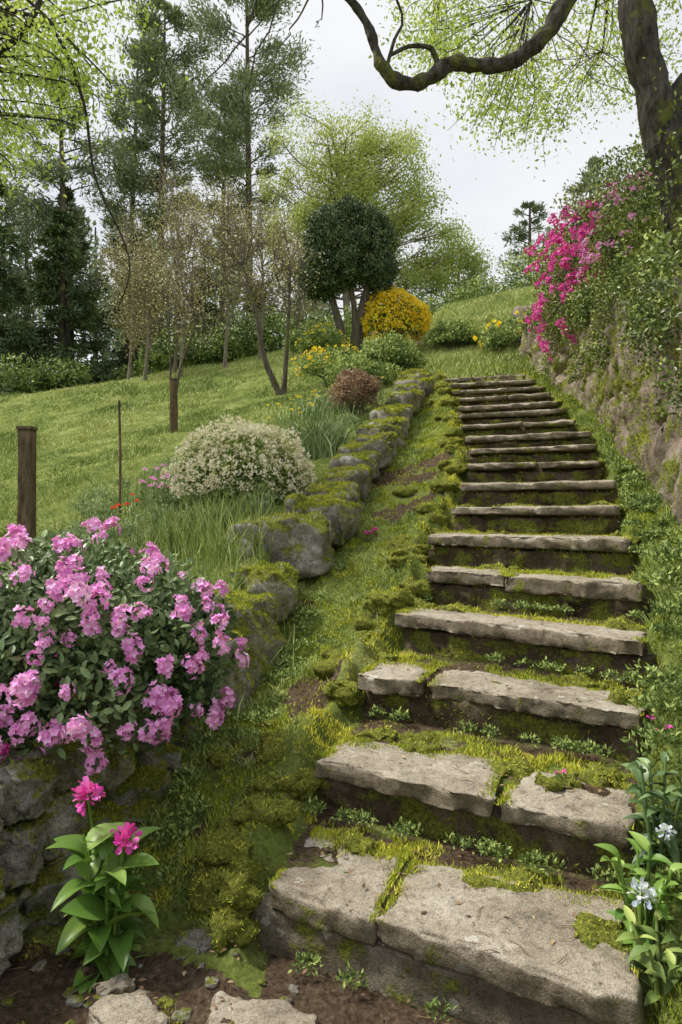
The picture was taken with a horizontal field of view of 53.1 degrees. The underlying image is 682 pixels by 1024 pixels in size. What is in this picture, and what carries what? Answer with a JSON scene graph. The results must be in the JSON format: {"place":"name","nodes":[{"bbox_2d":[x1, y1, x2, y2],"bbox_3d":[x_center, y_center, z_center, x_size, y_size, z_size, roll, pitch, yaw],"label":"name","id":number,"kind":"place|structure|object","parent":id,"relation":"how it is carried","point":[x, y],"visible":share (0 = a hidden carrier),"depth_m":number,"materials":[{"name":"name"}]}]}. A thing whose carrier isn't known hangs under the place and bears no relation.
{"place":"outdoors","nodes":[
{"label":"outdoors","id":0,"kind":"place"},
{"bbox_2d":[45,434,315,534],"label":"ornamental grass","id":1,"kind":"object","parent":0,"point":[129,496],"depth_m":6.23,"materials":[{"name":"green plant"}]},
{"bbox_2d":[273,407,367,462],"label":"ornamental grass","id":2,"kind":"object","parent":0,"point":[329,440],"depth_m":6.42,"materials":[{"name":"green plant"}]},
{"bbox_2d":[0,288,681,1023],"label":"hillside ground","id":3,"kind":"structure","parent":0,"point":[52,980],"depth_m":2.33,"materials":[{"name":"green plant"}]},
{"bbox_2d":[0,2,50,324],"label":"pine tree","id":4,"kind":"object","parent":3,"relation":"on","point":[21,276],"visible":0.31,"depth_m":25.49,"materials":[{"name":"green plant"}]},
{"bbox_2d":[16,426,37,561],"bbox_3d":[-2.300,-0.039,5.000,0.114,1.176,0.116,0,0,0],"label":"wooden fence post","id":5,"kind":"object","parent":3,"relation":"on","point":[26,506],"visible":0.66,"depth_m":4.95,"materials":[{"name":"brown wood"}]},
{"bbox_2d":[0,178,55,393],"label":"fir tree","id":6,"kind":"object","parent":3,"relation":"on","point":[9,333],"visible":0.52,"depth_m":21.50,"materials":[{"name":"green plant"}]},
{"bbox_2d":[0,610,64,761],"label":"pink rhododendron","id":7,"kind":"object","parent":3,"relation":"on","point":[7,746],"visible":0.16,"depth_m":2.02,"materials":[{"name":"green plant"}]},
{"bbox_2d":[8,206,112,391],"bbox_3d":[-9.248,-6.395,22.424,3.877,7.141,4.565,0,0,0],"label":"fir tree","id":8,"kind":"object","parent":3,"relation":"on","point":[48,285],"visible":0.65,"depth_m":22.21,"materials":[{"name":"green plant"}]},
{"bbox_2d":[1,59,128,359],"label":"pine tree","id":9,"kind":"object","parent":3,"relation":"on","point":[41,214],"visible":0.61,"depth_m":23.90,"materials":[{"name":"green plant"}]},
{"bbox_2d":[30,186,122,370],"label":"fir tree","id":10,"kind":"object","parent":3,"relation":"on","point":[94,343],"visible":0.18,"depth_m":25.82,"materials":[{"name":"green plant"}]},
{"bbox_2d":[0,0,189,313],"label":"maple tree","id":11,"kind":"object","parent":3,"relation":"on","point":[32,24],"visible":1,"depth_m":5.04,"materials":[{"name":"green plant"}]},
{"bbox_2d":[46,776,160,994],"bbox_3d":[-0.593,0.971,1.753,0.279,0.578,0.283,0,0,42],"label":"magenta flowering plant","id":12,"kind":"object","parent":3,"relation":"on","point":[110,941],"visible":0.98,"depth_m":1.72,"materials":[{"name":"green plant"}]},
{"bbox_2d":[90,973,135,996],"bbox_3d":[-0.547,1.153,1.633,0.098,0.071,0.079,0,0,-33],"label":"rock","id":13,"kind":"object","parent":3,"relation":"on","point":[121,983],"visible":0.58,"depth_m":1.62,"materials":[{"name":"grey stone"}]},
{"bbox_2d":[118,400,121,517],"bbox_3d":[-1.945,-0.405,6.000,0.030,1.151,0.021,0,0,0],"label":"thin metal stake","id":14,"kind":"object","parent":3,"relation":"on","point":[119,431],"visible":0.76,"depth_m":5.99,"materials":[{"name":"brown metal"}]},
{"bbox_2d":[0,515,249,775],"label":"pink rhododendron","id":15,"kind":"object","parent":3,"relation":"on","point":[47,616],"visible":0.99,"depth_m":2.04,"materials":[{"name":"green plant"}]},
{"bbox_2d":[111,493,138,529],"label":"red wildflowers","id":16,"kind":"object","parent":3,"relation":"on","point":[126,503],"visible":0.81,"depth_m":5.54,"materials":[{"name":"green plant"}]},
{"bbox_2d":[80,197,170,378],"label":"budding tree","id":17,"kind":"object","parent":3,"relation":"on","point":[129,373],"visible":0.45,"depth_m":17.82,"materials":[{"name":"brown plant"}]},
{"bbox_2d":[82,231,173,377],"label":"fir tree","id":18,"kind":"object","parent":3,"relation":"on","point":[110,366],"visible":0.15,"depth_m":23.65,"materials":[{"name":"green plant"}]},
{"bbox_2d":[86,989,170,1023],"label":"paving stone","id":19,"kind":"object","parent":3,"relation":"on","point":[136,1007],"visible":1,"depth_m":1.54,"materials":[{"name":"grey stone"}]},
{"bbox_2d":[82,48,177,345],"bbox_3d":[-8.676,-11.407,27.706,3.801,15.678,3.809,0,0,0],"label":"pine tree","id":20,"kind":"object","parent":3,"relation":"on","point":[115,207],"visible":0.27,"depth_m":27.50,"materials":[{"name":"green plant"}]},
{"bbox_2d":[96,224,184,380],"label":"budding tree","id":21,"kind":"object","parent":3,"relation":"on","point":[147,316],"visible":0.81,"depth_m":16.86,"materials":[{"name":"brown plant"}]},
{"bbox_2d":[1,917,299,1023],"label":"pebbles","id":22,"kind":"object","parent":3,"relation":"on","point":[199,939],"visible":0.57,"depth_m":1.66,"materials":[{"name":"grey stone"}]},
{"bbox_2d":[95,0,230,369],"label":"pine tree","id":23,"kind":"object","parent":3,"relation":"on","point":[182,99],"visible":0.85,"depth_m":25.38,"materials":[{"name":"green plant"}]},
{"bbox_2d":[139,464,191,517],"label":"pink wildflowers","id":24,"kind":"object","parent":3,"relation":"on","point":[155,484],"visible":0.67,"depth_m":5.56,"materials":[{"name":"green plant"}]},
{"bbox_2d":[0,301,333,393],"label":"woodland undergrowth","id":25,"kind":"object","parent":3,"relation":"on","point":[23,380],"visible":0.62,"depth_m":19.84,"materials":[{"name":"green plant"}]},
{"bbox_2d":[0,181,334,390],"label":"distant woodland","id":26,"kind":"object","parent":3,"relation":"on","point":[24,263],"visible":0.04,"depth_m":42.00,"materials":[{"name":"green plant"}]},
{"bbox_2d":[120,145,220,372],"bbox_3d":[-4.383,-6.585,18.013,2.574,6.059,2.242,0,0,28],"label":"budding tree","id":27,"kind":"object","parent":3,"relation":"on","point":[173,247],"visible":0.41,"depth_m":17.94,"materials":[{"name":"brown plant"}]},
{"bbox_2d":[169,378,177,432],"bbox_3d":[-2.451,-1.515,10.001,0.114,0.883,0.114,0,0,0],"label":"wooden fence post","id":28,"kind":"object","parent":3,"relation":"on","point":[173,423],"visible":0.84,"depth_m":9.95,"materials":[{"name":"brown wood"}]},
{"bbox_2d":[139,271,209,377],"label":"young tree","id":29,"kind":"object","parent":3,"relation":"on","point":[169,331],"visible":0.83,"depth_m":12.48,"materials":[{"name":"brown plant"}]},
{"bbox_2d":[124,180,226,376],"bbox_3d":[-3.946,-5.557,16.481,2.355,4.833,2.239,0,0,45],"label":"budding tree","id":30,"kind":"object","parent":3,"relation":"on","point":[188,237],"visible":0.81,"depth_m":16.38,"materials":[{"name":"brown plant"}]},
{"bbox_2d":[57,522,299,750],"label":"ornamental grass","id":31,"kind":"object","parent":3,"relation":"on","point":[210,581],"depth_m":3.50,"materials":[{"name":"green plant"}]},
{"bbox_2d":[2,413,360,592],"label":"border weeds","id":32,"kind":"object","parent":3,"relation":"on","point":[99,509],"visible":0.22,"depth_m":5.25,"materials":[{"name":"green plant"}]},
{"bbox_2d":[153,268,230,383],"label":"young tree","id":33,"kind":"object","parent":3,"relation":"on","point":[193,331],"visible":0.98,"depth_m":11.48,"materials":[{"name":"brown plant"}]},
{"bbox_2d":[88,477,297,567],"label":"ornamental grass","id":34,"kind":"object","parent":3,"relation":"on","point":[179,532],"depth_m":4.37,"materials":[{"name":"green plant"}]},
{"bbox_2d":[162,267,225,370],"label":"tree","id":35,"kind":"object","parent":3,"relation":"on","point":[209,307],"visible":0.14,"depth_m":25.35,"materials":[{"name":"green plant"}]},
{"bbox_2d":[0,370,433,976],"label":"dry stone wall","id":36,"kind":"structure","parent":3,"relation":"on","point":[22,868],"depth_m":2.33,"materials":[{"name":"grey stone"}]},
{"bbox_2d":[171,154,278,368],"bbox_3d":[-2.883,-6.108,16.930,2.701,5.287,2.098,0,0,0],"label":"budding tree","id":37,"kind":"object","parent":3,"relation":"on","point":[228,294],"visible":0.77,"depth_m":16.96,"materials":[{"name":"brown plant"}]},
{"bbox_2d":[192,87,265,329],"bbox_3d":[-4.663,-11.427,30.090,3.331,14.613,4.485,0,0,43],"label":"pine tree","id":38,"kind":"object","parent":3,"relation":"on","point":[210,135],"visible":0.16,"depth_m":29.54,"materials":[{"name":"green plant"}]},
{"bbox_2d":[184,176,290,395],"bbox_3d":[-1.804,-3.901,11.940,1.901,3.851,1.681,0,0,0],"label":"young tree","id":39,"kind":"object","parent":3,"relation":"on","point":[275,384],"visible":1,"depth_m":11.97,"materials":[{"name":"brown plant"}]},
{"bbox_2d":[181,501,298,588],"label":"ornamental grass","id":40,"kind":"object","parent":3,"relation":"on","point":[213,558],"depth_m":3.90,"materials":[{"name":"green plant"}]},
{"bbox_2d":[159,413,321,513],"bbox_3d":[-0.767,-0.251,5.403,1.264,1.075,1.093,0,0,0],"label":"cream flowering shrub","id":41,"kind":"object","parent":3,"relation":"on","point":[223,463],"visible":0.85,"depth_m":5.14,"materials":[{"name":"beige plant"}]},
{"bbox_2d":[167,0,320,315],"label":"pine tree","id":42,"kind":"object","parent":3,"relation":"on","point":[236,132],"visible":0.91,"depth_m":27.33,"materials":[{"name":"green plant"}]},
{"bbox_2d":[209,180,306,358],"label":"budding tree","id":43,"kind":"object","parent":3,"relation":"on","point":[260,221],"visible":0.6,"depth_m":17.47,"materials":[{"name":"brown plant"}]},
{"bbox_2d":[238,286,284,349],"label":"fir tree","id":44,"kind":"object","parent":3,"relation":"on","point":[258,308],"visible":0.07,"depth_m":26.75,"materials":[{"name":"green plant"}]},
{"bbox_2d":[207,991,317,1023],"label":"paving stone","id":45,"kind":"object","parent":3,"relation":"on","point":[269,1011],"visible":1,"depth_m":1.54,"materials":[{"name":"beige stone"}]},
{"bbox_2d":[239,207,327,393],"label":"young tree","id":46,"kind":"object","parent":3,"relation":"on","point":[285,369],"visible":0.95,"depth_m":12.08,"materials":[{"name":"brown plant"}]},
{"bbox_2d":[246,221,340,349],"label":"budding tree","id":47,"kind":"object","parent":3,"relation":"on","point":[298,316],"visible":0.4,"depth_m":17.93,"materials":[{"name":"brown plant"}]},
{"bbox_2d":[282,321,334,360],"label":"green shrub","id":48,"kind":"object","parent":3,"relation":"on","point":[293,337],"visible":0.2,"depth_m":13.34,"materials":[{"name":"green plant"}]},
{"bbox_2d":[295,322,349,360],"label":"green shrub","id":49,"kind":"object","parent":3,"relation":"on","point":[317,337],"visible":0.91,"depth_m":11.98,"materials":[{"name":"green plant"}]},
{"bbox_2d":[266,376,383,429],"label":"yellow wildflowers","id":50,"kind":"object","parent":3,"relation":"on","point":[312,391],"visible":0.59,"depth_m":8.87,"materials":[{"name":"green plant"}]},
{"bbox_2d":[291,343,359,390],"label":"forsythia shrub","id":51,"kind":"object","parent":3,"relation":"on","point":[309,367],"visible":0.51,"depth_m":10.84,"materials":[{"name":"yellow plant"}]},
{"bbox_2d":[259,378,400,429],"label":"ornamental grass","id":52,"kind":"object","parent":3,"relation":"on","point":[316,410],"depth_m":8.46,"materials":[{"name":"green plant"}]},
{"bbox_2d":[0,272,681,1023],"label":"moss","id":53,"kind":"object","parent":3,"relation":"on","point":[400,854],"visible":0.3,"depth_m":2.75,"materials":[{"name":"green plant"}]},
{"bbox_2d":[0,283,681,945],"bbox_3d":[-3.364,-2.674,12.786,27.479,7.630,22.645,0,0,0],"label":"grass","id":54,"kind":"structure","parent":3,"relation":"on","point":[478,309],"depth_m":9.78,"materials":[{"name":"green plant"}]},
{"bbox_2d":[0,413,681,1023],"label":"fallen leaves","id":55,"kind":"object","parent":3,"relation":"on","point":[390,847],"visible":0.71,"depth_m":1.86,"materials":[{"name":"plant"}]},
{"bbox_2d":[294,193,399,353],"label":"topiary yew tree","id":56,"kind":"object","parent":3,"relation":"on","point":[340,234],"visible":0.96,"depth_m":12.65,"materials":[{"name":"green plant"}]},
{"bbox_2d":[327,366,382,414],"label":"copper shrub","id":57,"kind":"object","parent":3,"relation":"on","point":[344,385],"visible":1,"depth_m":7.89,"materials":[{"name":"brown plant"}]},
{"bbox_2d":[318,350,402,388],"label":"green shrub","id":58,"kind":"object","parent":3,"relation":"on","point":[369,366],"visible":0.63,"depth_m":9.77,"materials":[{"name":"green plant"}]},
{"bbox_2d":[253,88,469,337],"bbox_3d":[0.718,-9.570,23.791,7.568,9.459,5.024,0,0,0],"label":"birch tree","id":59,"kind":"object","parent":3,"relation":"on","point":[367,184],"visible":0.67,"depth_m":23.12,"materials":[{"name":"green plant"}]},
{"bbox_2d":[363,526,377,540],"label":"pink path flower","id":60,"kind":"object","parent":3,"relation":"on","point":[372,531],"visible":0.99,"depth_m":4.60,"materials":[{"name":"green plant"}]},
{"bbox_2d":[357,330,429,377],"bbox_3d":[0.739,-2.323,10.585,1.287,0.959,1.143,0,0,0],"label":"green shrub","id":61,"kind":"object","parent":3,"relation":"on","point":[402,353],"visible":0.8,"depth_m":10.28,"materials":[{"name":"green plant"}]},
{"bbox_2d":[357,284,432,346],"bbox_3d":[0.991,-3.709,13.187,1.557,1.330,1.244,0,0,0],"label":"forsythia shrub","id":62,"kind":"object","parent":3,"relation":"on","point":[403,314],"visible":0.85,"depth_m":12.85,"materials":[{"name":"yellow plant"}]},
{"bbox_2d":[108,453,681,1022],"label":"ground cover plants","id":63,"kind":"object","parent":3,"relation":"on","point":[658,683],"visible":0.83,"depth_m":2.35,"materials":[{"name":"green plant"}]},
{"bbox_2d":[188,370,651,955],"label":"moss cushions","id":64,"kind":"object","parent":3,"relation":"on","point":[202,892],"visible":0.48,"depth_m":2.14,"materials":[{"name":"green plant"}]},
{"bbox_2d":[199,0,681,275],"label":"old mossy tree","id":65,"kind":"object","parent":3,"relation":"on","point":[657,93],"visible":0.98,"depth_m":5.10,"materials":[{"name":"green plant"}]},
{"bbox_2d":[275,218,614,345],"bbox_3d":[5.053,-7.054,21.059,14.194,4.276,4.700,0,0,0],"label":"hedge on crest","id":66,"kind":"object","parent":3,"relation":"on","point":[469,290],"visible":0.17,"depth_m":20.52,"materials":[{"name":"green plant"}]},
{"bbox_2d":[251,833,643,1023],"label":"stone step","id":67,"kind":"object","parent":3,"relation":"on","point":[510,982],"visible":0.79,"depth_m":1.63,"materials":[{"name":"grey stone"}]},
{"bbox_2d":[420,314,485,349],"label":"green shrub","id":68,"kind":"object","parent":3,"relation":"on","point":[453,330],"visible":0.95,"depth_m":12.35,"materials":[{"name":"green plant"}]},
{"bbox_2d":[399,212,514,306],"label":"birch tree","id":69,"kind":"object","parent":3,"relation":"on","point":[473,264],"visible":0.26,"depth_m":24.46,"materials":[{"name":"green plant"}]},
{"bbox_2d":[315,740,645,888],"bbox_3d":[0.404,0.939,2.138,1.051,0.265,0.332,0,0,29],"label":"stone step","id":70,"kind":"object","parent":3,"relation":"on","point":[448,798],"visible":0.84,"depth_m":2.03,"materials":[{"name":"grey stone"}]},
{"bbox_2d":[552,769,566,785],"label":"flower","id":71,"kind":"object","parent":70,"relation":"on","point":[558,775],"visible":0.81,"depth_m":2.04,"materials":[{"name":"pink plant"}]},
{"bbox_2d":[445,374,524,381],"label":"stone step","id":72,"kind":"object","parent":3,"relation":"on","point":[474,378],"visible":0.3,"depth_m":9.62,"materials":[{"name":"grey stone"}]},
{"bbox_2d":[449,379,534,390],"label":"stone step","id":73,"kind":"object","parent":3,"relation":"on","point":[493,384],"visible":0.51,"depth_m":9.09,"materials":[{"name":"grey stone"}]},
{"bbox_2d":[452,386,542,397],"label":"stone step","id":74,"kind":"object","parent":3,"relation":"on","point":[470,393],"visible":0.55,"depth_m":8.67,"materials":[{"name":"grey stone"}]},
{"bbox_2d":[473,311,525,351],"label":"yellow rhododendron","id":75,"kind":"object","parent":3,"relation":"on","point":[498,333],"visible":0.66,"depth_m":11.40,"materials":[{"name":"green plant"}]},
{"bbox_2d":[358,661,645,762],"bbox_3d":[0.597,0.769,2.601,1.117,0.265,0.344,0,0,30],"label":"stone step","id":76,"kind":"object","parent":3,"relation":"on","point":[515,697],"visible":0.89,"depth_m":2.49,"materials":[{"name":"grey stone"}]},
{"bbox_2d":[456,392,551,406],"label":"stone step","id":77,"kind":"object","parent":3,"relation":"on","point":[513,398],"visible":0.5,"depth_m":8.16,"materials":[{"name":"grey stone"}]},
{"bbox_2d":[458,401,557,416],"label":"stone step","id":78,"kind":"object","parent":3,"relation":"on","point":[522,406],"visible":0.41,"depth_m":7.71,"materials":[{"name":"grey stone"}]},
{"bbox_2d":[460,409,567,424],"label":"stone step","id":79,"kind":"object","parent":3,"relation":"on","point":[511,416],"visible":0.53,"depth_m":7.21,"materials":[{"name":"grey stone"}]},
{"bbox_2d":[460,419,576,438],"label":"stone step","id":80,"kind":"object","parent":3,"relation":"on","point":[562,424],"visible":0.49,"depth_m":6.73,"materials":[{"name":"grey stone"}]},
{"bbox_2d":[394,607,656,689],"bbox_3d":[0.766,0.596,2.990,1.206,0.261,0.348,0,0,40],"label":"stone step","id":81,"kind":"object","parent":3,"relation":"on","point":[515,639],"visible":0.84,"depth_m":2.84,"materials":[{"name":"grey stone"}]},
{"bbox_2d":[494,200,557,288],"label":"pine tree","id":82,"kind":"object","parent":3,"relation":"on","point":[522,236],"visible":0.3,"depth_m":29.94,"materials":[{"name":"green plant"}]},
{"bbox_2d":[465,431,595,450],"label":"stone step","id":83,"kind":"object","parent":3,"relation":"on","point":[547,439],"visible":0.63,"depth_m":6.23,"materials":[{"name":"grey stone"}]},
{"bbox_2d":[426,533,635,575],"bbox_3d":[1.032,0.257,3.817,1.194,0.266,0.346,0,0,34],"label":"stone step","id":84,"kind":"object","parent":3,"relation":"on","point":[566,561],"visible":0.84,"depth_m":3.67,"materials":[{"name":"grey stone"}]},
{"bbox_2d":[467,444,599,463],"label":"stone step","id":85,"kind":"object","parent":3,"relation":"on","point":[575,448],"visible":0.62,"depth_m":5.74,"materials":[{"name":"grey stone"}]},
{"bbox_2d":[466,461,603,482],"bbox_3d":[1.503,-0.258,5.338,1.076,0.270,0.338,0,0,27],"label":"stone step","id":86,"kind":"object","parent":3,"relation":"on","point":[512,477],"visible":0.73,"depth_m":5.21,"materials":[{"name":"grey stone"}]},
{"bbox_2d":[448,505,622,534],"bbox_3d":[1.232,0.089,4.367,1.109,0.267,0.335,0,0,32],"label":"stone step","id":87,"kind":"object","parent":3,"relation":"on","point":[534,525],"visible":0.71,"depth_m":4.23,"materials":[{"name":"grey stone"}]},
{"bbox_2d":[426,566,651,624],"bbox_3d":[0.935,0.427,3.362,1.185,0.271,0.346,0,0,36],"label":"stone step","id":88,"kind":"object","parent":3,"relation":"on","point":[623,595],"visible":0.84,"depth_m":3.19,"materials":[{"name":"grey stone"}]},
{"bbox_2d":[459,480,618,506],"bbox_3d":[1.395,-0.082,4.872,1.156,0.272,0.334,0,0,31],"label":"stone step","id":89,"kind":"object","parent":3,"relation":"on","point":[499,493],"visible":0.67,"depth_m":4.73,"materials":[{"name":"grey stone"}]},
{"bbox_2d":[544,154,620,261],"bbox_3d":[10.885,-10.530,29.176,4.854,8.983,3.526,0,0,0],"label":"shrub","id":90,"kind":"object","parent":3,"relation":"on","point":[592,161],"visible":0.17,"depth_m":28.65,"materials":[{"name":"green plant"}]},
{"bbox_2d":[523,182,652,361],"bbox_3d":[2.933,-2.683,7.940,1.559,1.975,1.867,0,0,0],"label":"azalea shrub","id":91,"kind":"object","parent":3,"relation":"on","point":[566,254],"visible":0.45,"depth_m":7.64,"materials":[{"name":"pink plant"}]},
{"bbox_2d":[512,271,681,524],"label":"rock retaining wall","id":92,"kind":"structure","parent":3,"relation":"on","point":[665,447],"depth_m":4.83,"materials":[{"name":"grey stone"}]},
{"bbox_2d":[519,122,681,432],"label":"hillside ivy","id":93,"kind":"object","parent":3,"relation":"on","point":[579,304],"visible":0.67,"depth_m":5.68,"materials":[{"name":"green plant"}]},
{"bbox_2d":[575,165,661,301],"bbox_3d":[2.915,-2.473,6.593,1.322,1.594,1.578,0,0,0],"label":"azalea shrub","id":94,"kind":"object","parent":3,"relation":"on","point":[607,244],"visible":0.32,"depth_m":6.47,"materials":[{"name":"green plant"}]},
{"bbox_2d":[593,831,681,957],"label":"white flowering plant","id":95,"kind":"object","parent":3,"relation":"on","point":[639,900],"visible":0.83,"depth_m":1.55,"materials":[{"name":"green plant"}]},
{"bbox_2d":[615,905,681,1005],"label":"white flowering plant","id":96,"kind":"object","parent":3,"relation":"on","point":[650,965],"visible":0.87,"depth_m":1.44,"materials":[{"name":"green plant"}]},
{"bbox_2d":[621,751,681,870],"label":"white flowering plant","id":97,"kind":"object","parent":3,"relation":"on","point":[652,813],"visible":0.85,"depth_m":1.70,"materials":[{"name":"green plant"}]},
{"bbox_2d":[646,714,673,769],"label":"magenta path flower","id":98,"kind":"object","parent":3,"relation":"on","point":[666,732],"visible":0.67,"depth_m":2.05,"materials":[{"name":"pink plant"}]},
{"bbox_2d":[0,0,681,390],"label":"sky","id":99,"kind":"structure","parent":0,"point":[488,201],"materials":[{"name":"white"}]}
]}

